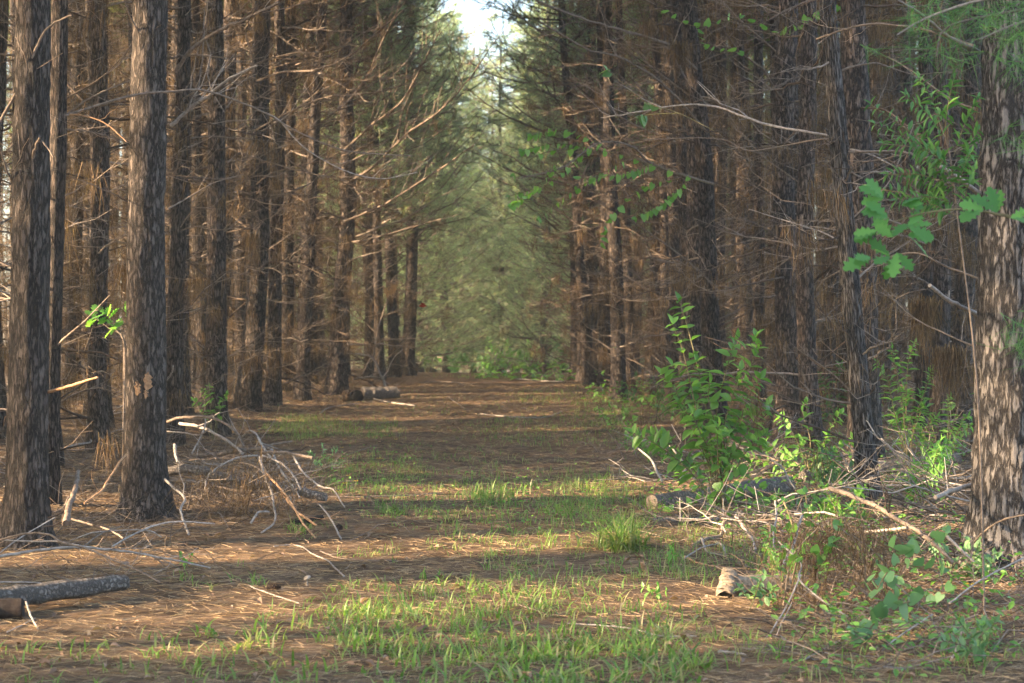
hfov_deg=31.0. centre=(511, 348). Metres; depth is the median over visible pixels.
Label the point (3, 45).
pine tree
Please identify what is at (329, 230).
pine tree
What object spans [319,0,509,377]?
pine tree
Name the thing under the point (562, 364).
shrub
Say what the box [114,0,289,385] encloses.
pine tree
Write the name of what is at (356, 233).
pine tree
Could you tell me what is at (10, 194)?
pine tree
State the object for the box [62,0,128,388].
pine tree
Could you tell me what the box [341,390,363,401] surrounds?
log
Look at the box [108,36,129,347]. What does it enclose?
pine tree
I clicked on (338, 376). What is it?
pine tree
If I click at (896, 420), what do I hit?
shrub
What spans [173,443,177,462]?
fallen branch
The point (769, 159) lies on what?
pine tree
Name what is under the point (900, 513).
fallen branch
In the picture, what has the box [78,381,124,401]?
fallen branch
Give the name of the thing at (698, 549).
fallen branch
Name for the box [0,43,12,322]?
pine tree
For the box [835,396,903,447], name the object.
fallen branch
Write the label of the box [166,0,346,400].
pine tree
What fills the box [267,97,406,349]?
pine tree
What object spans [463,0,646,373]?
pine tree
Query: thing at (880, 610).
vine
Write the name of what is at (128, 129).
pine tree
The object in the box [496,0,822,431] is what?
pine tree
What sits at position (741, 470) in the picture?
vine
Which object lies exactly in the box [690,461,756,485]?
fallen branch
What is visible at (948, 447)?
shrub
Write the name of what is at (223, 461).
fallen branch
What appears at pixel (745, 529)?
fallen branch
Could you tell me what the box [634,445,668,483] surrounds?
fallen branch
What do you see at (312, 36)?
pine tree
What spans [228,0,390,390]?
pine tree
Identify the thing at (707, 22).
vine
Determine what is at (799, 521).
fallen branch
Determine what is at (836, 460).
fallen branch
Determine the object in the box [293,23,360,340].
pine tree
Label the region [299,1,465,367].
pine tree
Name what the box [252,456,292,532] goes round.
fallen branch
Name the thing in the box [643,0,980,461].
pine tree
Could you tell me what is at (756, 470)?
fallen branch
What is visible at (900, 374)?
fallen branch
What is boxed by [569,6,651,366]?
pine tree
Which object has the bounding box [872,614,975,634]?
fallen branch
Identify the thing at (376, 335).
fallen branch
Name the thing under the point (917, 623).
fallen branch
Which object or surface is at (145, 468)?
pine tree
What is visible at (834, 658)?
fallen branch
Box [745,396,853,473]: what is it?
shrub
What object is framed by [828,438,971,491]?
fallen branch
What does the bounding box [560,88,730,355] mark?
pine tree
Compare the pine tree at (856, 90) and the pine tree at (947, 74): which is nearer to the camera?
the pine tree at (856, 90)
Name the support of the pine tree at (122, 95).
on the ground at (320, 533)
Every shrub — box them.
[179,551,193,571]
[191,383,228,439]
[307,442,343,472]
[424,344,442,371]
[435,339,473,372]
[465,337,492,372]
[482,338,538,372]
[535,333,568,371]
[551,337,568,370]
[594,402,637,439]
[615,371,667,402]
[618,430,678,462]
[624,291,772,507]
[641,581,666,598]
[652,385,701,424]
[663,542,677,564]
[733,568,776,609]
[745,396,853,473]
[760,531,809,576]
[804,481,869,528]
[812,445,853,491]
[818,360,847,433]
[872,339,942,467]
[903,435,948,513]
[916,389,973,475]
[927,534,1004,579]
[934,612,1004,662]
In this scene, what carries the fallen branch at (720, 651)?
on the ground at (320, 533)
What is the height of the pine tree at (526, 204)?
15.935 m
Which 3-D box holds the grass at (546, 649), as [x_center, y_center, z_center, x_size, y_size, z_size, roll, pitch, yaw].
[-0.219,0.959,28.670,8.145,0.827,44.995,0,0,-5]
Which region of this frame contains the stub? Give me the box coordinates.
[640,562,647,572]
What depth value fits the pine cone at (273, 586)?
10.04 m
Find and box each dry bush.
[161,444,316,524]
[730,493,948,612]
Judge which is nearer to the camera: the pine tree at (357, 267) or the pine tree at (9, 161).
the pine tree at (9, 161)
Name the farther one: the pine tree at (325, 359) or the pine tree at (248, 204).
the pine tree at (325, 359)
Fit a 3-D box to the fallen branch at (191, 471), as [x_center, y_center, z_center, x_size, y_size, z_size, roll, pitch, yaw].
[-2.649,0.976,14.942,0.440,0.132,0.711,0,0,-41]
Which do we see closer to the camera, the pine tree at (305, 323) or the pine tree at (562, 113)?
the pine tree at (305, 323)
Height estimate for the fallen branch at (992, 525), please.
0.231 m
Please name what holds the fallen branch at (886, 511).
on the ground at (320, 533)
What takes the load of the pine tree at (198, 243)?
on the ground at (320, 533)
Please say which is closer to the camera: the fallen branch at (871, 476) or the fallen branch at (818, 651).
the fallen branch at (818, 651)
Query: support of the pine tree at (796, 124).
on the ground at (320, 533)
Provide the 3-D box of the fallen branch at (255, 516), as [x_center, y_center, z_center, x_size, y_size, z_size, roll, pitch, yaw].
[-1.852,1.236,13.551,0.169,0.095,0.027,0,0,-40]
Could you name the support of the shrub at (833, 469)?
on the ground at (320, 533)
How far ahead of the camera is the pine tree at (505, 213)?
73.66 m
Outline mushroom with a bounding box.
[304,575,310,584]
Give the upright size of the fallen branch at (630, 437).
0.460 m
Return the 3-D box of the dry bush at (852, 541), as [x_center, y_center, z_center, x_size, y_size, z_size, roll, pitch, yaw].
[1.702,1.211,9.647,1.182,0.930,1.202,0,0,31]
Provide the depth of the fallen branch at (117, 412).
23.52 m
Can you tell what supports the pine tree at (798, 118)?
on the ground at (320, 533)
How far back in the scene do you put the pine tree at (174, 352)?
21.29 m
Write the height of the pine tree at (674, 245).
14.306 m
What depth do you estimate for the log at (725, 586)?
10.12 m
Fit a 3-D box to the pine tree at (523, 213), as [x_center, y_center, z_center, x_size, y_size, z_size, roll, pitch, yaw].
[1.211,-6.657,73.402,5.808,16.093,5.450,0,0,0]
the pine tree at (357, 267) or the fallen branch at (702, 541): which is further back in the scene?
the pine tree at (357, 267)
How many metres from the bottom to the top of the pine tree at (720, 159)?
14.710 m
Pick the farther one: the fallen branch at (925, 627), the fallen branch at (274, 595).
the fallen branch at (274, 595)
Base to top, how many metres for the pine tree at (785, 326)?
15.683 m
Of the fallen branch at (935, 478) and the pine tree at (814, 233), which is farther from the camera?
the pine tree at (814, 233)
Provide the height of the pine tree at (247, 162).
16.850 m
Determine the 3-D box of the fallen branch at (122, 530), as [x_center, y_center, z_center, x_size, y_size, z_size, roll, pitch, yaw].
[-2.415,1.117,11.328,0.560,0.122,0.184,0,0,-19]
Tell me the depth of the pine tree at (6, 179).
31.31 m
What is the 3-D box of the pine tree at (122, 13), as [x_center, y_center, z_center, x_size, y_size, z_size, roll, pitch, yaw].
[-8.317,-6.157,37.852,4.121,14.202,4.350,0,0,-15]
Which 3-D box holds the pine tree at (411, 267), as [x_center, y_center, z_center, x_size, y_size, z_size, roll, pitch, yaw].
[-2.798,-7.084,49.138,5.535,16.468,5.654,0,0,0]
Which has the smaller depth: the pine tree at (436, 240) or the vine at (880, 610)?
the vine at (880, 610)
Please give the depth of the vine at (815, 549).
9.55 m
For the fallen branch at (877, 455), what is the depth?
17.18 m
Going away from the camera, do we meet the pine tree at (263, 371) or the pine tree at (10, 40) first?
the pine tree at (10, 40)
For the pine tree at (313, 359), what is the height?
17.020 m
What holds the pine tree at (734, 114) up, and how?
on the ground at (320, 533)
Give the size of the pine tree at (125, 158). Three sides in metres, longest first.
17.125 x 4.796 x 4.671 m
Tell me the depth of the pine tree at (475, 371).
74.90 m
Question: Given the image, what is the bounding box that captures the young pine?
[860,0,1023,370]
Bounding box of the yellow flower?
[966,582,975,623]
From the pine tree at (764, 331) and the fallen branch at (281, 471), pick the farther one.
the pine tree at (764, 331)
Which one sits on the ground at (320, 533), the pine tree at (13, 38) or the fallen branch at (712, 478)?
the pine tree at (13, 38)
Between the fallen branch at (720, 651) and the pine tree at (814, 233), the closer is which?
the fallen branch at (720, 651)
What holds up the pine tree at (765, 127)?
on the ground at (320, 533)
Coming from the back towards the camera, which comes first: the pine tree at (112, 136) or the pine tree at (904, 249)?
the pine tree at (904, 249)
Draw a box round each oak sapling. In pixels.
[84,302,125,472]
[843,178,1023,278]
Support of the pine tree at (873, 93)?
on the ground at (320, 533)
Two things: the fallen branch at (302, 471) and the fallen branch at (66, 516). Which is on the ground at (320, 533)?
the fallen branch at (66, 516)
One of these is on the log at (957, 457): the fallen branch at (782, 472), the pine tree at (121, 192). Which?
the fallen branch at (782, 472)
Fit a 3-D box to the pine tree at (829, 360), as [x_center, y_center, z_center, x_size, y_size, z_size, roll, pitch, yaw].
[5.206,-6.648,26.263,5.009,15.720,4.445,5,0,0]
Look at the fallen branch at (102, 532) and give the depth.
11.12 m
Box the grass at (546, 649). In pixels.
[0,371,1023,682]
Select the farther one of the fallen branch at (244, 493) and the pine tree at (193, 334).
the pine tree at (193, 334)
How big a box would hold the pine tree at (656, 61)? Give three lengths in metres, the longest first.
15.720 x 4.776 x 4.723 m
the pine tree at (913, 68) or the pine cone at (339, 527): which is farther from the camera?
the pine tree at (913, 68)
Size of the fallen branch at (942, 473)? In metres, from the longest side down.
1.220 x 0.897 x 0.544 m
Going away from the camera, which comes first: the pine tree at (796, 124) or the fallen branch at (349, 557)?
the fallen branch at (349, 557)
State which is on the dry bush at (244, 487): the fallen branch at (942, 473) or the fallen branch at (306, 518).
the fallen branch at (306, 518)
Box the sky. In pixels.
[1,0,918,346]
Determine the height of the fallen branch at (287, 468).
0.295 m
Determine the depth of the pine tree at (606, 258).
27.94 m
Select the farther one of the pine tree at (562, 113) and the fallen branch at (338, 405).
the pine tree at (562, 113)
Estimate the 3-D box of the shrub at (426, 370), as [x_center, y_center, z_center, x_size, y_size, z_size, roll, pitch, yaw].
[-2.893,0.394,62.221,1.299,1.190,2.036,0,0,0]
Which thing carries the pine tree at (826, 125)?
on the ground at (320, 533)
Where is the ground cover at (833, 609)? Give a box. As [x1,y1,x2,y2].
[322,347,1023,680]
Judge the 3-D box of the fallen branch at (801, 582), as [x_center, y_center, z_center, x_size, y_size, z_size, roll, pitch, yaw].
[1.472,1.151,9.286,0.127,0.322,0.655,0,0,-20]
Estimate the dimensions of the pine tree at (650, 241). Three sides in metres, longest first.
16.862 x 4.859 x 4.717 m
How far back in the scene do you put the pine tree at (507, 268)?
87.13 m
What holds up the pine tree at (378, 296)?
on the ground at (320, 533)
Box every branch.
[0,356,87,416]
[0,517,54,552]
[0,528,159,582]
[0,531,210,568]
[0,581,38,583]
[3,539,124,565]
[6,618,34,632]
[25,601,38,629]
[43,470,79,533]
[61,369,125,400]
[62,364,122,406]
[63,395,203,447]
[71,518,135,558]
[71,523,162,540]
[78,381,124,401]
[80,404,124,419]
[83,454,126,503]
[83,500,120,545]
[111,517,214,546]
[163,474,245,493]
[164,470,189,534]
[166,408,256,447]
[167,419,210,458]
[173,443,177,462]
[173,461,230,477]
[178,413,279,464]
[182,453,259,487]
[185,379,251,410]
[187,465,258,482]
[188,435,260,461]
[191,418,207,467]
[192,420,277,463]
[196,455,257,490]
[202,446,252,478]
[214,473,272,505]
[217,464,308,491]
[238,409,281,460]
[246,445,293,472]
[248,440,291,447]
[250,510,269,523]
[250,585,299,603]
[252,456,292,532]
[255,443,312,458]
[258,460,315,539]
[259,471,332,501]
[261,445,368,478]
[261,454,329,496]
[270,449,310,512]
[274,544,349,576]
[278,488,338,525]
[285,455,354,507]
[292,451,346,477]
[319,403,360,413]
[319,504,341,538]
[320,325,402,386]
[320,543,396,560]
[330,492,439,497]
[349,523,409,540]
[354,366,402,387]
[361,288,388,375]
[374,398,414,405]
[418,381,475,383]
[481,411,561,417]
[505,129,712,248]
[514,603,549,615]
[516,376,558,381]
[567,623,696,636]
[601,458,702,487]
[614,421,705,461]
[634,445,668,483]
[642,466,751,533]
[677,504,773,528]
[683,490,791,526]
[684,555,771,570]
[685,543,717,558]
[687,484,835,523]
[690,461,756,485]
[691,503,738,546]
[697,502,814,545]
[700,538,727,555]
[717,650,746,654]
[718,431,812,460]
[719,411,826,463]
[721,437,800,467]
[725,463,773,480]
[729,514,760,550]
[740,460,778,481]
[751,443,853,475]
[766,522,770,570]
[766,574,800,636]
[770,459,811,488]
[772,500,793,551]
[773,504,851,527]
[778,441,902,501]
[778,514,802,574]
[778,541,848,617]
[779,473,850,496]
[788,440,899,478]
[803,640,839,659]
[821,375,915,414]
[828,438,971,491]
[828,442,908,469]
[828,481,953,562]
[829,434,913,488]
[829,656,961,670]
[832,433,966,528]
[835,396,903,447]
[840,433,969,503]
[844,412,971,479]
[864,519,931,532]
[868,493,954,525]
[871,438,973,499]
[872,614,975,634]
[875,405,972,445]
[875,480,962,526]
[876,427,971,477]
[881,387,912,409]
[881,583,936,650]
[885,470,965,513]
[892,347,917,388]
[892,397,972,433]
[895,364,915,389]
[896,449,971,491]
[897,501,968,513]
[915,440,972,454]
[929,514,958,519]
[946,527,978,566]
[949,517,1023,603]
[974,513,1023,541]
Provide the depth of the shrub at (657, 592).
9.88 m
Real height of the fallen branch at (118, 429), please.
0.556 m
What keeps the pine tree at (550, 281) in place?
on the ground at (320, 533)
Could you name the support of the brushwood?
on the ground at (320, 533)
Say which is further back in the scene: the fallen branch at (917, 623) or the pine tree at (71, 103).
the pine tree at (71, 103)
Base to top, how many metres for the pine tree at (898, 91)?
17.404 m
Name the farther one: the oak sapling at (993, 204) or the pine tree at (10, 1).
the pine tree at (10, 1)
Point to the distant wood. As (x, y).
(750, 54)
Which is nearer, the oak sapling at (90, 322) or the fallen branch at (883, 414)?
the oak sapling at (90, 322)
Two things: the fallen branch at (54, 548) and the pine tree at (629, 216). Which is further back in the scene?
the pine tree at (629, 216)
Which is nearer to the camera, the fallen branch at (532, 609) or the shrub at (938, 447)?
the fallen branch at (532, 609)
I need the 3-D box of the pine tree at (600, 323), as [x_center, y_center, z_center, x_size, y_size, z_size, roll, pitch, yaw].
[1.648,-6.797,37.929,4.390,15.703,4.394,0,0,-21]
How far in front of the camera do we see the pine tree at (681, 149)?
26.75 m
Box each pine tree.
[0,0,88,360]
[0,0,109,399]
[0,0,123,443]
[0,0,187,504]
[0,0,213,465]
[0,0,289,455]
[0,0,430,550]
[0,1,120,417]
[0,4,87,394]
[0,10,131,426]
[0,26,11,367]
[0,28,11,370]
[0,28,83,339]
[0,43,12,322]
[0,48,68,364]
[1,0,193,413]
[1,24,11,342]
[3,2,119,326]
[3,3,69,378]
[8,0,126,354]
[8,3,189,381]
[9,0,190,431]
[9,1,126,321]
[50,0,438,521]
[51,0,239,390]
[51,0,306,415]
[60,1,129,400]
[61,0,309,445]
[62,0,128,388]
[63,0,129,345]
[63,0,171,377]
[65,1,249,379]
[67,5,207,362]
[83,36,192,382]
[108,0,192,374]
[108,0,249,353]
[108,0,299,410]
[108,0,417,436]
[108,5,189,354]
[108,6,124,358]
[108,6,128,373]
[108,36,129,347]
[109,0,192,348]
[109,0,450,411]
[110,0,354,413]
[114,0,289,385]
[114,7,191,353]
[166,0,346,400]
[166,1,273,390]
[167,0,398,405]
[189,0,331,364]
[189,1,304,375]
[189,88,236,357]
[190,52,299,374]
[192,0,450,400]
[222,0,304,377]
[222,0,340,372]
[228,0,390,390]
[228,0,439,383]
[232,7,391,373]
[234,0,371,386]
[235,0,451,376]
[235,0,493,382]
[236,6,379,355]
[236,13,324,326]
[245,7,338,376]
[246,0,515,394]
[265,38,405,359]
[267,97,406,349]
[273,0,402,372]
[273,1,401,375]
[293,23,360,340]
[294,74,387,362]
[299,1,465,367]
[318,0,462,379]
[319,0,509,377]
[321,0,505,375]
[323,0,478,365]
[323,0,497,371]
[331,132,403,368]
[333,0,490,355]
[350,76,422,369]
[352,117,503,371]
[383,1,518,372]
[383,12,511,363]
[387,84,485,371]
[398,5,477,371]
[400,3,523,372]
[423,40,531,372]
[426,26,558,372]
[436,124,493,371]
[440,0,661,385]
[446,56,537,372]
[461,51,569,372]
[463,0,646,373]
[463,85,527,372]
[469,0,681,380]
[473,0,653,378]
[473,17,581,368]
[474,0,570,365]
[476,0,570,372]
[476,2,653,375]
[477,82,522,369]
[484,4,568,366]
[485,25,569,372]
[486,47,570,365]
[489,101,556,372]
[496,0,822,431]
[497,0,681,387]
[498,1,715,355]
[499,0,649,364]
[502,0,653,365]
[521,0,675,399]
[538,8,652,350]
[548,0,821,413]
[549,0,674,391]
[549,0,769,396]
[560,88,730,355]
[566,0,775,429]
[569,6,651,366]
[573,0,752,402]
[578,0,981,506]
[581,0,766,401]
[595,5,651,374]
[603,0,770,405]
[622,0,661,375]
[623,16,751,335]
[624,0,771,330]
[625,13,734,370]
[631,45,769,340]
[632,0,768,340]
[638,1,771,370]
[638,30,715,337]
[640,0,773,393]
[643,0,926,452]
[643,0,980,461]
[666,0,895,431]
[671,0,838,405]
[682,0,820,378]
[698,1,767,258]
[699,0,798,376]
[700,0,820,395]
[707,0,976,464]
[715,39,766,369]
[725,8,770,371]
[726,0,838,360]
[727,0,820,385]
[727,9,821,359]
[728,0,838,301]
[730,7,819,212]
[731,30,820,347]
[746,10,830,313]
[747,12,900,348]
[755,0,906,370]
[757,0,918,412]
[768,0,917,399]
[798,0,919,300]
[798,3,884,370]
[800,1,918,426]
[806,0,1023,568]
[816,7,918,369]
[817,0,955,408]
[817,0,983,443]
[818,0,975,429]
[818,3,920,388]
[818,37,908,364]
[838,0,983,407]
[877,0,983,427]
[879,0,910,358]
[879,1,975,297]
[880,0,976,397]
[880,6,919,377]
[889,0,976,391]
[900,8,981,396]
[900,34,918,371]
[901,0,974,389]
[901,35,918,373]
[901,84,976,361]
[910,59,981,457]
[915,0,983,335]
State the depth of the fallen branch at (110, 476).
12.29 m
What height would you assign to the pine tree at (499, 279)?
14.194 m
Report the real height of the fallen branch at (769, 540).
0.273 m
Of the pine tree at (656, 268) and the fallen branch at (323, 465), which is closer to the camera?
the fallen branch at (323, 465)
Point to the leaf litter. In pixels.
(371, 662)
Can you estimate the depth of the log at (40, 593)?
9.46 m
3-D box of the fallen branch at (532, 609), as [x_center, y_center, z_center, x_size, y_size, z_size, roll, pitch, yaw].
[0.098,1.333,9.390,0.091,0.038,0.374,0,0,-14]
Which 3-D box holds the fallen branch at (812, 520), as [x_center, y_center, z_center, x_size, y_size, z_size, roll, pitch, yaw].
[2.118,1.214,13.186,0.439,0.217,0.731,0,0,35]
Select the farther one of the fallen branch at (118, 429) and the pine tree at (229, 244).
the pine tree at (229, 244)
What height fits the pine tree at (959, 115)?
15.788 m
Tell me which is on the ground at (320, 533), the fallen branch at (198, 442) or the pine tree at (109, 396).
the pine tree at (109, 396)
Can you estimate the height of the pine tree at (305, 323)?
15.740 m
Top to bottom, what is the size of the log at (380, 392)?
0.248 m
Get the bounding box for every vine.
[598,65,713,130]
[654,5,840,55]
[655,463,801,512]
[776,486,843,578]
[847,590,1023,647]
[861,524,954,603]
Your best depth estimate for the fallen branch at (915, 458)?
16.33 m
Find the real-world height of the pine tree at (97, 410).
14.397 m
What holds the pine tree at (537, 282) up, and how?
on the ground at (320, 533)
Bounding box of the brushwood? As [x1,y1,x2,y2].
[0,386,1023,674]
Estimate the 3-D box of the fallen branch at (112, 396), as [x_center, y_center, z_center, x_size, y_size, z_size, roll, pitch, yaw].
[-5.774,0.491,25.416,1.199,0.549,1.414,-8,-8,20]
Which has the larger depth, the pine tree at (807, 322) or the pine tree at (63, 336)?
the pine tree at (63, 336)
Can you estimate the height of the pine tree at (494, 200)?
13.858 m
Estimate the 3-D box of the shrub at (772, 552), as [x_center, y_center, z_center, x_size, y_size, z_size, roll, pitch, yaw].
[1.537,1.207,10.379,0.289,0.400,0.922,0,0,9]
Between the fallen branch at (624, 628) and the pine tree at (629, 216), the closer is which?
the fallen branch at (624, 628)
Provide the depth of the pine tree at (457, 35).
71.03 m
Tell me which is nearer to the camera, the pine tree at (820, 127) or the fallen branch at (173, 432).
the fallen branch at (173, 432)
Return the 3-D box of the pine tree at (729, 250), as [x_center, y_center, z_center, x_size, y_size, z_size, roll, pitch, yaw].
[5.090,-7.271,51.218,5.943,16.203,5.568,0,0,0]
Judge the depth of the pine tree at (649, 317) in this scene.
45.16 m
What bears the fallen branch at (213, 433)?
on the fallen branch at (223, 453)
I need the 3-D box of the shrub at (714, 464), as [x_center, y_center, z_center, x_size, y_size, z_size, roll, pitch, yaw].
[1.523,0.417,15.002,1.250,1.792,0.752,0,0,0]
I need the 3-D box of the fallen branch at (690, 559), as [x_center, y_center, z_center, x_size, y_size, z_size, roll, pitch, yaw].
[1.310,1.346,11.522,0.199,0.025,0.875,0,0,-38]
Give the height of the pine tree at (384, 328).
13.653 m
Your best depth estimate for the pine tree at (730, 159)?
44.02 m
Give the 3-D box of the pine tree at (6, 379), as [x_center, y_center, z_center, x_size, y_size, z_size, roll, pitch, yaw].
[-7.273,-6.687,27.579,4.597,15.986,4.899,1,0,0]
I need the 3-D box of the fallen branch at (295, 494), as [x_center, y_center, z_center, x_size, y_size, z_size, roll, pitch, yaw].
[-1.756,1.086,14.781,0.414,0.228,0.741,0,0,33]
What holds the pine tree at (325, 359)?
on the ground at (320, 533)
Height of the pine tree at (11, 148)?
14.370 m
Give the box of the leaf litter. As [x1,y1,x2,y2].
[1,418,1023,682]
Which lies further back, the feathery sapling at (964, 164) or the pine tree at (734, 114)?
the pine tree at (734, 114)
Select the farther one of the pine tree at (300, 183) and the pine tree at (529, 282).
the pine tree at (529, 282)
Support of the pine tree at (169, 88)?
on the ground at (320, 533)
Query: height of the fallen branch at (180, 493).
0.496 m
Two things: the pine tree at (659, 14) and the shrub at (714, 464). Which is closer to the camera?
the shrub at (714, 464)
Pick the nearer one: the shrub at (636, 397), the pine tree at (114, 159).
the shrub at (636, 397)
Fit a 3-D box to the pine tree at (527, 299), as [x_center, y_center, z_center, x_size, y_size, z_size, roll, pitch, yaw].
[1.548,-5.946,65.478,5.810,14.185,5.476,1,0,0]
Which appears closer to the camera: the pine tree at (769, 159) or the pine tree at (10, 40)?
the pine tree at (10, 40)
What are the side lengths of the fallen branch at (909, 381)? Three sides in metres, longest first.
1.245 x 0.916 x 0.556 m
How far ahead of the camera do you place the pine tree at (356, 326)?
74.11 m
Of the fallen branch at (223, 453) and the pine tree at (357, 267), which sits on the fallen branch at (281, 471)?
the fallen branch at (223, 453)
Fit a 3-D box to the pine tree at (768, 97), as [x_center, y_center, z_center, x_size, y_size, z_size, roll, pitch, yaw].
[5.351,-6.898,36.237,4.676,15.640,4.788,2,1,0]
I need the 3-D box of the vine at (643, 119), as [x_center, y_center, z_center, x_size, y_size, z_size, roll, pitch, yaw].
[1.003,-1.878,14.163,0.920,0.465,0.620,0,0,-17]
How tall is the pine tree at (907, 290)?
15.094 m
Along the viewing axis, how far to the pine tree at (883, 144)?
40.08 m
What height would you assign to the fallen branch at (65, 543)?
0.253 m
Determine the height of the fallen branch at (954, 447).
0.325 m
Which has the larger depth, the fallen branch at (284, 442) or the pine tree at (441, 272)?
the pine tree at (441, 272)
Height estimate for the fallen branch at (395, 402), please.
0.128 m
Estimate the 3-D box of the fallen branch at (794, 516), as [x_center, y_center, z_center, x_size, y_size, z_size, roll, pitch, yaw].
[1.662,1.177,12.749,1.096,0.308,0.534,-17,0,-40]
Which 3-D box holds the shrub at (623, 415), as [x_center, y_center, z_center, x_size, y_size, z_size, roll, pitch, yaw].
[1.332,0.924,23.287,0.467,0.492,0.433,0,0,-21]
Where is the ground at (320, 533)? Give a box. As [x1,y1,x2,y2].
[0,365,1023,682]
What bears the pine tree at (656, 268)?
on the ground at (320, 533)
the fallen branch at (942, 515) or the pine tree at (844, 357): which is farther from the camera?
the pine tree at (844, 357)
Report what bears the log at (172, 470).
on the ground at (320, 533)
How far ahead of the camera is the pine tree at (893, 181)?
33.06 m
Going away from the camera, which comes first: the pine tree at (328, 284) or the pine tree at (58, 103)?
the pine tree at (58, 103)
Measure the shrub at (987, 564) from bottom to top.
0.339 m
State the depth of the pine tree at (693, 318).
25.82 m
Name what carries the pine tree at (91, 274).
on the ground at (320, 533)
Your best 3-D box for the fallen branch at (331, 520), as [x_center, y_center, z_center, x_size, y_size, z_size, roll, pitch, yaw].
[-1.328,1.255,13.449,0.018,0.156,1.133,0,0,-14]
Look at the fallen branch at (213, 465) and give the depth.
17.10 m
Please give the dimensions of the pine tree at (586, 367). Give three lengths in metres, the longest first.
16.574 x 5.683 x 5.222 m
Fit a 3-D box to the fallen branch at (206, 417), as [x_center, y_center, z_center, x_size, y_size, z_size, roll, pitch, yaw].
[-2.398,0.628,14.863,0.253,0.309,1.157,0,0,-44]
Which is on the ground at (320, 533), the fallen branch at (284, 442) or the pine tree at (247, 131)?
the pine tree at (247, 131)
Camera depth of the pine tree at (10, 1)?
32.66 m
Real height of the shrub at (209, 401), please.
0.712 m
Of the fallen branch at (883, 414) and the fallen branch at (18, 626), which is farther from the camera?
the fallen branch at (883, 414)
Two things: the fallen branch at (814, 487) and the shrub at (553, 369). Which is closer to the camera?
the fallen branch at (814, 487)
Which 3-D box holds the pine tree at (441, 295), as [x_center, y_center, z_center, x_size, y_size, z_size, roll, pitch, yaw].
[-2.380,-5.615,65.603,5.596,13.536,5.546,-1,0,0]
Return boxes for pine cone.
[266,583,280,591]
[336,524,342,530]
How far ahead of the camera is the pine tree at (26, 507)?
12.33 m
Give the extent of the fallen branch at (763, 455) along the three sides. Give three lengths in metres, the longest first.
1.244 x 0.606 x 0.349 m
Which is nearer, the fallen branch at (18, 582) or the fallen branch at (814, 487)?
the fallen branch at (18, 582)
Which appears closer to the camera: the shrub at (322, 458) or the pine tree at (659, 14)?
the shrub at (322, 458)
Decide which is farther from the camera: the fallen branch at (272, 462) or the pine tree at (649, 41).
the pine tree at (649, 41)
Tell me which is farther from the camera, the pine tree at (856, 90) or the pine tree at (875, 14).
the pine tree at (875, 14)
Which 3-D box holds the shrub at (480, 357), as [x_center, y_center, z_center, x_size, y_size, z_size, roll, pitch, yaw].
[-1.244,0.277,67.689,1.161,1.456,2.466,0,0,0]
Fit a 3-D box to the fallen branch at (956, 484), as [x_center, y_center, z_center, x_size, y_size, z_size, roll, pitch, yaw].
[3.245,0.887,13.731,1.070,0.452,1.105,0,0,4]
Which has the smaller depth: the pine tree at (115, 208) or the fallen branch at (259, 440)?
the fallen branch at (259, 440)
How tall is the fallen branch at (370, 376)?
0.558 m
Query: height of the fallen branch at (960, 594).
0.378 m
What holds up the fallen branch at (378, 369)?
on the ground at (320, 533)
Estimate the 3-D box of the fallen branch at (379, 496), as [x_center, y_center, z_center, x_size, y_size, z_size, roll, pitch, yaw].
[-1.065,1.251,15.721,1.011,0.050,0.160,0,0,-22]
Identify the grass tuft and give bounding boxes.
[547,505,717,556]
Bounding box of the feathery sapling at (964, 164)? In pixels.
[863,70,985,614]
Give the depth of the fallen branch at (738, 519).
12.82 m
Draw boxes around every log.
[0,575,129,604]
[0,598,24,619]
[168,464,327,500]
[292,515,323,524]
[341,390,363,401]
[361,386,399,399]
[646,475,795,508]
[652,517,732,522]
[715,567,737,597]
[735,574,810,594]
[797,452,961,482]
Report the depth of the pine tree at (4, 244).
35.10 m
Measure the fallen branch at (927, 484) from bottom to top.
0.602 m
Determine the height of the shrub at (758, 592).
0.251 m
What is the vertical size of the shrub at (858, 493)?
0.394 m
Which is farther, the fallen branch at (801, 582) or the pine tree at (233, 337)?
the pine tree at (233, 337)
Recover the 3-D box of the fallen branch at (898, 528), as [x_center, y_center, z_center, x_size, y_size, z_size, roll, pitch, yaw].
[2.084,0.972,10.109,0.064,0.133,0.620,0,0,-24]
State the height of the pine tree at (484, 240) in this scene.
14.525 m
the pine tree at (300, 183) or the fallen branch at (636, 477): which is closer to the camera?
the fallen branch at (636, 477)
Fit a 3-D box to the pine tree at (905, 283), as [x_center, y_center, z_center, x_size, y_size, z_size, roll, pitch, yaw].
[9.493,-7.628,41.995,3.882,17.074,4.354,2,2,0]
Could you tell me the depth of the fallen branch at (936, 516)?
12.50 m
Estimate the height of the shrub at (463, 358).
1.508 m
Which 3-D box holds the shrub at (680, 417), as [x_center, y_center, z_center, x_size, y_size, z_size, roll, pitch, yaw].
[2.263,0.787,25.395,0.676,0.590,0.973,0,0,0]
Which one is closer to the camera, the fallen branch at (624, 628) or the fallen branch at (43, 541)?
the fallen branch at (624, 628)
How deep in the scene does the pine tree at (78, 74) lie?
29.86 m
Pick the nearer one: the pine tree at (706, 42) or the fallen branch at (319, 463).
the fallen branch at (319, 463)
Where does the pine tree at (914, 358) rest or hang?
on the ground at (320, 533)
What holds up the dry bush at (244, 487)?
on the ground at (320, 533)
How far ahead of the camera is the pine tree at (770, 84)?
46.36 m
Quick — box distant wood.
[0,10,976,372]

